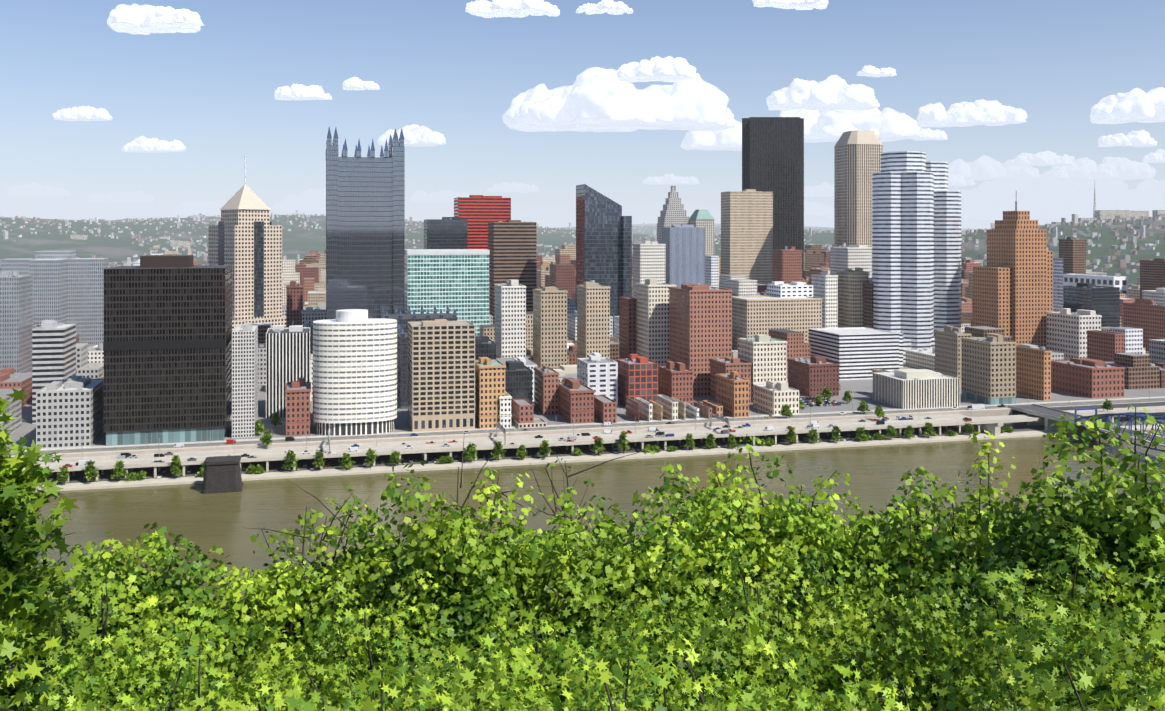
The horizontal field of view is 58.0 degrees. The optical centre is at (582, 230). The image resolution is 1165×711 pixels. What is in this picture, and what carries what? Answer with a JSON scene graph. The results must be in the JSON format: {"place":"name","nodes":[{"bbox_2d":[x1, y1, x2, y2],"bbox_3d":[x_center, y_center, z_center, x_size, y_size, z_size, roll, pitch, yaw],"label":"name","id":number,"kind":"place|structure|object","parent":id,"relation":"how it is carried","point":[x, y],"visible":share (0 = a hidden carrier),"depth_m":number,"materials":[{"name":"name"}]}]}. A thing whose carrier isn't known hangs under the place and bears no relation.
{"place":"outdoors","nodes":[
{"label":"outdoors","id":0,"kind":"place"},
{"bbox_2d":[6,182,70,196],"bbox_3d":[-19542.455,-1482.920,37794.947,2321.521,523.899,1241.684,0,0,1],"label":"cloud","id":1,"kind":"structure","parent":0,"point":[33,189],"depth_m":37325.41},
{"bbox_2d":[52,106,112,120],"bbox_3d":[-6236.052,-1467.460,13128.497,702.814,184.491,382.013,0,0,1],"label":"cloud","id":2,"kind":"structure","parent":0,"point":[85,113],"depth_m":13011.01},
{"bbox_2d":[87,190,154,202],"bbox_3d":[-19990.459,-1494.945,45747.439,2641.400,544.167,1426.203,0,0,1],"label":"cloud","id":3,"kind":"structure","parent":0,"point":[140,196],"depth_m":45277.81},
{"bbox_2d":[122,136,185,152],"bbox_3d":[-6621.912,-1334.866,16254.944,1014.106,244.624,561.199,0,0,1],"label":"cloud","id":4,"kind":"structure","parent":0,"point":[142,144],"depth_m":16086.02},
{"bbox_2d":[107,4,204,34],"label":"cloud","id":5,"kind":"structure","parent":0,"point":[138,19],"depth_m":6824.92,"materials":[{"name":"white"}]},
{"bbox_2d":[172,200,226,213],"bbox_3d":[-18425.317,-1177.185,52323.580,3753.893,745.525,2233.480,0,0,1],"label":"cloud","id":6,"kind":"structure","parent":0,"point":[200,207],"depth_m":51956.56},
{"bbox_2d":[266,325,309,417],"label":"office building","id":7,"kind":"structure","parent":0,"point":[287,354],"depth_m":682.11,"materials":[{"name":"concrete"}]},
{"bbox_2d":[272,188,325,210],"bbox_3d":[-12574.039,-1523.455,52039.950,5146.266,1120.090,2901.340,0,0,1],"label":"cloud","id":8,"kind":"structure","parent":0,"point":[311,200],"depth_m":51052.48,"materials":[{"name":"white"}]},
{"bbox_2d":[274,84,331,99],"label":"cloud","id":9,"kind":"structure","parent":0,"point":[301,92],"depth_m":10540.96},
{"bbox_2d":[377,124,445,146],"bbox_3d":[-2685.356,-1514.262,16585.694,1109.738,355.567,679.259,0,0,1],"label":"cloud","id":10,"kind":"structure","parent":0,"point":[415,135],"depth_m":16396.43,"materials":[{"name":"white"}]},
{"bbox_2d":[465,0,559,17],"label":"cloud","id":11,"kind":"structure","parent":0,"point":[504,8],"depth_m":6632.77,"materials":[{"name":"white"}]},
{"bbox_2d":[532,286,567,368],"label":"high-rise building","id":12,"kind":"structure","parent":0,"point":[550,326],"depth_m":803.76,"materials":[{"name":"concrete"}]},
{"bbox_2d":[0,215,1164,283],"bbox_3d":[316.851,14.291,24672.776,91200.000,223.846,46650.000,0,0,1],"label":"terrain","id":13,"kind":"structure","parent":0,"point":[296,239],"depth_m":3949.17,"materials":[{"name":"plant"}]},
{"bbox_2d":[0,210,1164,275],"bbox_3d":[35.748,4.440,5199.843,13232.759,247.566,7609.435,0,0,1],"label":"houses","id":14,"kind":"structure","parent":13,"relation":"on","point":[1123,260],"depth_m":3138.09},
{"bbox_2d":[71,210,1164,247],"bbox_3d":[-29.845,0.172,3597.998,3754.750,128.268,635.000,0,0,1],"label":"hills","id":15,"kind":"structure","parent":13,"relation":"on","point":[1105,214],"depth_m":3260.78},
{"bbox_2d":[0,0,1164,228],"label":"sky","id":16,"kind":"structure","parent":0,"point":[448,70],"materials":[{"name":"blue"}]},
{"bbox_2d":[6,362,1164,491],"bbox_3d":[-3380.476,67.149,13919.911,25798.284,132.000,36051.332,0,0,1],"label":"ground","id":17,"kind":"structure","parent":0,"point":[861,389],"depth_m":627.75,"materials":[{"name":"concrete"}]},
{"bbox_2d":[0,388,21,433],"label":"building","id":18,"kind":"structure","parent":17,"relation":"on","point":[14,408],"depth_m":631.47,"materials":[{"name":"white concrete"}]},
{"bbox_2d":[0,271,31,372],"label":"building slab","id":19,"kind":"structure","parent":17,"relation":"on","point":[15,320],"depth_m":793.18,"materials":[{"name":"concrete"}]},
{"bbox_2d":[0,368,31,406],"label":"building","id":20,"kind":"structure","parent":17,"relation":"on","point":[10,378],"depth_m":733.04,"materials":[{"name":"brick"}]},
{"bbox_2d":[32,320,75,423],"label":"grey office building","id":21,"kind":"structure","parent":17,"relation":"on","point":[53,350],"depth_m":662.07,"materials":[{"name":"concrete"}]},
{"bbox_2d":[1,251,107,346],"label":"office building","id":22,"kind":"structure","parent":17,"relation":"on","point":[67,287],"depth_m":947.09,"materials":[{"name":"concrete"}]},
{"bbox_2d":[36,375,104,448],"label":"building","id":23,"kind":"structure","parent":17,"relation":"on","point":[70,412],"depth_m":588.00,"materials":[{"name":"white concrete"}]},
{"bbox_2d":[76,343,103,378],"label":"building","id":24,"kind":"structure","parent":17,"relation":"on","point":[85,368],"depth_m":730.95,"materials":[{"name":"white concrete"}]},
{"bbox_2d":[103,255,231,445],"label":"office building","id":25,"kind":"structure","parent":17,"relation":"on","point":[167,346],"depth_m":598.39,"materials":[{"name":"black"}]},
{"bbox_2d":[201,455,243,493],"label":"bridge pier","id":26,"kind":"structure","parent":17,"relation":"on","point":[222,474],"depth_m":523.43,"materials":[{"name":"stone"}]},
{"bbox_2d":[232,323,257,437],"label":"high-rise building","id":27,"kind":"structure","parent":17,"relation":"on","point":[244,378],"depth_m":616.06,"materials":[{"name":"white concrete"}]},
{"bbox_2d":[208,154,285,330],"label":"skyscraper","id":28,"kind":"structure","parent":17,"relation":"on","point":[245,238],"depth_m":1064.56,"materials":[{"name":"white"}]},
{"bbox_2d":[286,281,303,327],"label":"tan building","id":29,"kind":"structure","parent":17,"relation":"on","point":[294,299],"depth_m":958.58,"materials":[{"name":"brown brick"}]},
{"bbox_2d":[285,377,310,435],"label":"red brick building","id":30,"kind":"structure","parent":17,"relation":"on","point":[298,415],"depth_m":621.79,"materials":[{"name":"brick"}]},
{"bbox_2d":[313,309,396,434],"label":"round office tower","id":31,"kind":"structure","parent":17,"relation":"on","point":[354,371],"depth_m":623.05,"materials":[{"name":"concrete"}]},
{"bbox_2d":[325,127,404,319],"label":"building","id":32,"kind":"structure","parent":17,"relation":"on","point":[365,232],"depth_m":833.61,"materials":[{"name":"glass"}]},
{"bbox_2d":[397,324,407,408],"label":"building","id":33,"kind":"structure","parent":17,"relation":"on","point":[402,368],"depth_m":716.08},
{"bbox_2d":[381,305,456,331],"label":"building","id":34,"kind":"structure","parent":17,"relation":"on","point":[403,320],"depth_m":779.55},
{"bbox_2d":[408,319,474,431],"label":"office building","id":35,"kind":"structure","parent":17,"relation":"on","point":[441,371],"depth_m":637.04,"materials":[{"name":"beige concrete"}]},
{"bbox_2d":[424,217,467,248],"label":"office building","id":36,"kind":"structure","parent":17,"relation":"on","point":[447,233],"depth_m":1233.00,"materials":[{"name":"glass"}]},
{"bbox_2d":[405,249,489,335],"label":"office building","id":37,"kind":"structure","parent":17,"relation":"on","point":[457,280],"depth_m":1004.31,"materials":[{"name":"glass"}]},
{"bbox_2d":[454,195,510,249],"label":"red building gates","id":38,"kind":"object","parent":17,"relation":"on","point":[479,212],"visible":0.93,"depth_m":1283.19,"materials":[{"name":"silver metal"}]},
{"bbox_2d":[475,357,505,428],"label":"building","id":39,"kind":"structure","parent":17,"relation":"on","point":[489,382],"depth_m":644.12,"materials":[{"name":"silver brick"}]},
{"bbox_2d":[494,280,526,357],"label":"high-rise building","id":40,"kind":"structure","parent":17,"relation":"on","point":[510,318],"depth_m":801.19,"materials":[{"name":"concrete"}]},
{"bbox_2d":[11,408,1011,481],"bbox_3d":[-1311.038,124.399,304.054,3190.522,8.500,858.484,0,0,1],"label":"parkway deck","id":41,"kind":"structure","parent":17,"relation":"on","point":[103,460],"depth_m":611.12,"materials":[{"name":"concrete"}]},
{"bbox_2d":[488,220,535,324],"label":"office building","id":42,"kind":"structure","parent":17,"relation":"on","point":[512,247],"depth_m":1152.21,"materials":[{"name":"concrete"}]},
{"bbox_2d":[505,361,531,413],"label":"building","id":43,"kind":"structure","parent":17,"relation":"on","point":[518,379],"depth_m":695.36,"materials":[{"name":"glass"}]},
{"bbox_2d":[533,365,558,415],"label":"building","id":44,"kind":"structure","parent":17,"relation":"on","point":[546,390],"depth_m":690.78,"materials":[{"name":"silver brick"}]},
{"bbox_2d":[548,264,575,297],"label":"building","id":45,"kind":"structure","parent":17,"relation":"on","point":[562,276],"depth_m":1353.24,"materials":[{"name":"red brick"}]},
{"bbox_2d":[30,384,1112,484],"bbox_3d":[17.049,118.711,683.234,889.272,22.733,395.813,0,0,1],"label":"trees","id":46,"kind":"object","parent":17,"relation":"on","point":[813,435],"depth_m":601.47,"materials":[{"name":"plant"}]},
{"bbox_2d":[559,378,594,423],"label":"building","id":47,"kind":"structure","parent":17,"relation":"on","point":[576,399],"depth_m":663.55,"materials":[{"name":"brick"}]},
{"bbox_2d":[3,396,1164,455],"bbox_3d":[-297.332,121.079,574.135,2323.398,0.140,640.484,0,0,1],"label":"fort pitt boulevard","id":48,"kind":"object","parent":17,"relation":"on","point":[560,426],"visible":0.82,"depth_m":650.47,"materials":[{"name":"asphalt"}]},
{"bbox_2d":[37,495,1164,710],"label":"leaves","id":49,"kind":"object","parent":17,"relation":"on","point":[1068,697],"visible":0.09,"depth_m":26.64,"materials":[{"name":"plant"}]},
{"bbox_2d":[0,403,1164,710],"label":"shrubs","id":50,"kind":"object","parent":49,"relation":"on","point":[1028,531],"depth_m":28.22,"materials":[{"name":"plant"}]},
{"bbox_2d":[0,388,1164,710],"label":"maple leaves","id":51,"kind":"object","parent":50,"relation":"attached to","point":[28,602],"visible":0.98,"depth_m":21.67,"materials":[{"name":"green plant"}]},
{"bbox_2d":[576,184,631,333],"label":"skyscraper","id":52,"kind":"structure","parent":17,"relation":"on","point":[603,241],"depth_m":1083.00,"materials":[{"name":"blue glass"}]},
{"bbox_2d":[618,297,636,358],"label":"dark red building","id":53,"kind":"structure","parent":17,"relation":"on","point":[627,326],"depth_m":845.88,"materials":[{"name":"brick"}]},
{"bbox_2d":[616,354,657,406],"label":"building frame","id":54,"kind":"object","parent":17,"relation":"on","point":[637,376],"visible":0.96,"depth_m":717.40,"materials":[{"name":"brick"}]},
{"bbox_2d":[632,240,665,297],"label":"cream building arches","id":55,"kind":"structure","parent":17,"relation":"on","point":[648,259],"depth_m":1170.04,"materials":[{"name":"white concrete"}]},
{"bbox_2d":[657,186,688,243],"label":"skyscraper","id":56,"kind":"structure","parent":17,"relation":"on","point":[673,211],"depth_m":1626.20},
{"bbox_2d":[668,283,732,396],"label":"red brick building","id":57,"kind":"structure","parent":17,"relation":"on","point":[700,325],"depth_m":771.51,"materials":[{"name":"brick"}]},
{"bbox_2d":[689,210,713,255],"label":"skyscraper","id":58,"kind":"structure","parent":17,"relation":"on","point":[701,218],"depth_m":1601.05,"materials":[{"name":"concrete"}]},
{"bbox_2d":[709,357,751,402],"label":"red brick wing","id":59,"kind":"structure","parent":17,"relation":"on","point":[742,368],"depth_m":741.08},
{"bbox_2d":[715,371,749,417],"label":"orange brick building","id":60,"kind":"structure","parent":17,"relation":"on","point":[732,393],"depth_m":685.30,"materials":[{"name":"brick"}]},
{"bbox_2d":[721,189,772,283],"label":"skyscraper","id":61,"kind":"structure","parent":17,"relation":"on","point":[746,232],"depth_m":1435.79,"materials":[{"name":"concrete"}]},
{"bbox_2d":[737,334,787,402],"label":"office building","id":62,"kind":"structure","parent":17,"relation":"on","point":[765,356],"depth_m":741.74,"materials":[{"name":"beige concrete"}]},
{"bbox_2d":[753,380,798,414],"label":"cream building","id":63,"kind":"structure","parent":17,"relation":"on","point":[772,397],"depth_m":696.44,"materials":[{"name":"beige concrete"}]},
{"bbox_2d":[732,296,822,349],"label":"office building","id":64,"kind":"structure","parent":17,"relation":"on","point":[752,316],"depth_m":916.84,"materials":[{"name":"concrete"}]},
{"bbox_2d":[772,246,802,283],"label":"office building","id":65,"kind":"structure","parent":17,"relation":"on","point":[787,265],"depth_m":1298.83,"materials":[{"name":"brick"}]},
{"bbox_2d":[769,329,809,378],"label":"building","id":66,"kind":"structure","parent":17,"relation":"on","point":[797,347],"depth_m":862.24,"materials":[{"name":"brick"}]},
{"bbox_2d":[787,356,839,396],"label":"building","id":67,"kind":"structure","parent":17,"relation":"on","point":[812,376],"depth_m":771.16,"materials":[{"name":"brick"}]},
{"bbox_2d":[811,270,837,327],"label":"tall cream building","id":68,"kind":"structure","parent":17,"relation":"on","point":[824,283],"depth_m":1003.89,"materials":[{"name":"white concrete"}]},
{"bbox_2d":[830,243,871,277],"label":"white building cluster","id":69,"kind":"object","parent":17,"relation":"on","point":[844,257],"visible":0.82,"depth_m":1156.85,"materials":[{"name":"silver concrete"}]},
{"bbox_2d":[836,267,869,327],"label":"office building","id":70,"kind":"structure","parent":17,"relation":"on","point":[850,297],"depth_m":1006.92,"materials":[{"name":"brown concrete"}]},
{"bbox_2d":[834,130,882,246],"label":"skyscraper","id":71,"kind":"structure","parent":17,"relation":"on","point":[857,158],"depth_m":1346.33,"materials":[{"name":"concrete"}]},
{"bbox_2d":[873,369,959,408],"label":"white building fins","id":72,"kind":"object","parent":17,"relation":"on","point":[912,388],"visible":1,"depth_m":722.01,"materials":[{"name":"concrete"}]},
{"bbox_2d":[872,151,960,361],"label":"skyscraper","id":73,"kind":"structure","parent":17,"relation":"on","point":[916,242],"depth_m":978.92,"materials":[{"name":"silver metal"}]},
{"bbox_2d":[934,325,971,389],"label":"tan brick building","id":74,"kind":"structure","parent":17,"relation":"on","point":[947,350],"depth_m":812.03,"materials":[{"name":"beige brick"}]},
{"bbox_2d":[960,333,1016,404],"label":"tan brick building","id":75,"kind":"structure","parent":17,"relation":"on","point":[988,366],"depth_m":734.68,"materials":[{"name":"beige brick"}]},
{"bbox_2d":[973,191,1052,349],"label":"skyscraper","id":76,"kind":"structure","parent":17,"relation":"on","point":[1013,288],"depth_m":955.15,"materials":[{"name":"orange brick"}]},
{"bbox_2d":[1016,345,1050,400],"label":"building","id":77,"kind":"structure","parent":17,"relation":"on","point":[1033,372],"depth_m":760.59,"materials":[{"name":"brick"}]},
{"bbox_2d":[972,406,1164,435],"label":"parkway ramp","id":78,"kind":"structure","parent":17,"relation":"on","point":[994,425],"depth_m":690.01,"materials":[{"name":"concrete"}]},
{"bbox_2d":[1059,236,1085,273],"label":"building","id":79,"kind":"structure","parent":17,"relation":"on","point":[1072,252],"depth_m":1518.72,"materials":[{"name":"brick"}]},
{"bbox_2d":[1046,308,1101,359],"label":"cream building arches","id":80,"kind":"structure","parent":17,"relation":"on","point":[1067,328],"depth_m":925.47,"materials":[{"name":"white concrete"}]},
{"bbox_2d":[1008,404,1164,451],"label":"bridge","id":81,"kind":"structure","parent":17,"relation":"on","point":[1049,416],"depth_m":650.71,"materials":[{"name":"concrete"}]},
{"bbox_2d":[1063,283,1119,326],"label":"building","id":82,"kind":"structure","parent":17,"relation":"on","point":[1103,302],"depth_m":1046.61,"materials":[{"name":"black glass"}]},
{"bbox_2d":[1063,274,1127,297],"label":"building","id":83,"kind":"structure","parent":17,"relation":"on","point":[1121,282],"depth_m":1319.86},
{"bbox_2d":[1086,330,1124,361],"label":"red building","id":84,"kind":"structure","parent":17,"relation":"on","point":[1104,346],"depth_m":869.59,"materials":[{"name":"brick"}]},
{"bbox_2d":[1105,352,1159,389],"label":"building","id":85,"kind":"structure","parent":17,"relation":"on","point":[1141,371],"depth_m":804.82,"materials":[{"name":"brown brick"}]},
{"bbox_2d":[1139,258,1164,298],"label":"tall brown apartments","id":86,"kind":"structure","parent":17,"relation":"on","point":[1152,274],"depth_m":1274.25,"materials":[{"name":"brick"}]},
{"bbox_2d":[8,430,1164,669],"bbox_3d":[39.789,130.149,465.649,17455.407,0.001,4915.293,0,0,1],"label":"river","id":87,"kind":"structure","parent":0,"point":[206,522],"depth_m":524.72,"materials":[{"name":"liquid"}]},
{"bbox_2d":[576,280,610,358],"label":"office building","id":88,"kind":"structure","parent":0,"point":[593,316],"depth_m":828.10,"materials":[{"name":"beige concrete"}]},
{"bbox_2d":[577,352,617,406],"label":"building","id":89,"kind":"structure","parent":0,"point":[597,373],"depth_m":720.63,"materials":[{"name":"concrete"}]},
{"bbox_2d":[576,0,632,14],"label":"cloud","id":90,"kind":"structure","parent":0,"point":[611,7],"depth_m":5594.05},
{"bbox_2d":[502,67,734,131],"bbox_3d":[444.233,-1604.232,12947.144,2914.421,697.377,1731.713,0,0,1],"label":"cloud","id":91,"kind":"structure","parent":0,"point":[596,99],"depth_m":12550.76,"materials":[{"name":"white"}]},
{"bbox_2d":[636,279,676,365],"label":"cream tower","id":92,"kind":"structure","parent":0,"point":[652,320],"depth_m":819.50,"materials":[{"name":"beige concrete"}]},
{"bbox_2d":[617,56,695,82],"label":"cloud","id":93,"kind":"structure","parent":0,"point":[669,69],"depth_m":8124.26,"materials":[{"name":"white"}]},
{"bbox_2d":[658,361,693,405],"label":"red brown building","id":94,"kind":"structure","parent":0,"point":[675,379],"depth_m":722.23,"materials":[{"name":"brick"}]},
{"bbox_2d":[662,224,704,286],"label":"skyscraper","id":95,"kind":"structure","parent":0,"point":[685,254],"depth_m":1369.93,"materials":[{"name":"glass"}]},
{"bbox_2d":[680,120,741,150],"bbox_3d":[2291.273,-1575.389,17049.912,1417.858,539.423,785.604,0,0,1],"label":"cloud","id":96,"kind":"structure","parent":0,"point":[729,139],"depth_m":16742.16,"materials":[{"name":"white"}]},
{"bbox_2d":[742,117,803,277],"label":"skyscraper","id":97,"kind":"structure","parent":0,"point":[773,154],"depth_m":1628.31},
{"bbox_2d":[767,281,812,297],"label":"office building","id":98,"kind":"structure","parent":0,"point":[780,289],"depth_m":952.83,"materials":[{"name":"concrete"}]},
{"bbox_2d":[752,0,827,9],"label":"cloud","id":99,"kind":"structure","parent":0,"point":[802,4],"depth_m":5552.67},
{"bbox_2d":[766,75,879,110],"bbox_3d":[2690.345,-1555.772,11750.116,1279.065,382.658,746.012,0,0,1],"label":"cloud","id":100,"kind":"structure","parent":0,"point":[833,92],"depth_m":11554.02,"materials":[{"name":"white"}]},
{"bbox_2d":[779,107,922,142],"bbox_3d":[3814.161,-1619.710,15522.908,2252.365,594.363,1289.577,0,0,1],"label":"cloud","id":101,"kind":"structure","parent":0,"point":[887,124],"depth_m":15046.42,"materials":[{"name":"white"}]},
{"bbox_2d":[809,327,898,379],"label":"office building","id":102,"kind":"structure","parent":0,"point":[857,353],"depth_m":859.58,"materials":[{"name":"concrete"}]},
{"bbox_2d":[917,99,1027,126],"bbox_3d":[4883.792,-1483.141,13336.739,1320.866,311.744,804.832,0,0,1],"label":"cloud","id":103,"kind":"structure","parent":0,"point":[981,112],"depth_m":13026.16,"materials":[{"name":"white"}]},
{"bbox_2d":[948,155,1039,180],"bbox_3d":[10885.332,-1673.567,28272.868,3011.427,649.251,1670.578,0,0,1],"label":"cloud","id":104,"kind":"structure","parent":0,"point":[983,167],"depth_m":27722.38,"materials":[{"name":"white"}]},
{"bbox_2d":[961,189,1098,219],"bbox_3d":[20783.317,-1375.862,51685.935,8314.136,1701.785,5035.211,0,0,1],"label":"cloud","id":105,"kind":"structure","parent":0,"point":[1046,210],"depth_m":50174.09,"materials":[{"name":"white"}]},
{"bbox_2d":[1008,151,1074,165],"bbox_3d":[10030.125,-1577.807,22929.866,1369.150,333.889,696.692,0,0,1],"label":"cloud","id":106,"kind":"structure","parent":0,"point":[1047,158],"depth_m":22710.48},
{"bbox_2d":[968,171,1123,201],"bbox_3d":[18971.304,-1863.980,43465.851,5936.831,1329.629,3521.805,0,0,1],"label":"cloud","id":107,"kind":"structure","parent":0,"point":[1006,190],"depth_m":42534.04,"materials":[{"name":"white"}]},
{"bbox_2d":[1043,180,1128,189],"bbox_3d":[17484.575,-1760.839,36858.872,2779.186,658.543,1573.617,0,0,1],"label":"cloud","id":108,"kind":"structure","parent":0,"point":[1084,185],"depth_m":36318.94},
{"bbox_2d":[1051,358,1124,397],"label":"building","id":109,"kind":"structure","parent":0,"point":[1089,378],"depth_m":769.47,"materials":[{"name":"brick"}]},
{"bbox_2d":[1044,156,1155,180],"bbox_3d":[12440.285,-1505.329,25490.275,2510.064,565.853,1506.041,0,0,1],"label":"cloud","id":110,"kind":"structure","parent":0,"point":[1111,168],"depth_m":25021.22,"materials":[{"name":"white"}]},
{"bbox_2d":[1082,182,1164,204],"bbox_3d":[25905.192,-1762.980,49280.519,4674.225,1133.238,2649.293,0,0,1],"label":"cloud","id":111,"kind":"structure","parent":0,"point":[1132,197],"depth_m":48732.84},
{"bbox_2d":[1090,87,1164,123],"bbox_3d":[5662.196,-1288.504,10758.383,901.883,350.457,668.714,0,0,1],"label":"cloud","id":112,"kind":"structure","parent":0,"point":[1139,105],"depth_m":10555.07,"materials":[{"name":"white"}]},
{"bbox_2d":[1098,129,1157,146],"bbox_3d":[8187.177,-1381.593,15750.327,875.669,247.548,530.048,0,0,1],"label":"cloud","id":113,"kind":"structure","parent":0,"point":[1140,138],"depth_m":15575.92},
{"bbox_2d":[1122,298,1164,350],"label":"building","id":114,"kind":"structure","parent":0,"point":[1147,316],"depth_m":965.14,"materials":[{"name":"brick"}]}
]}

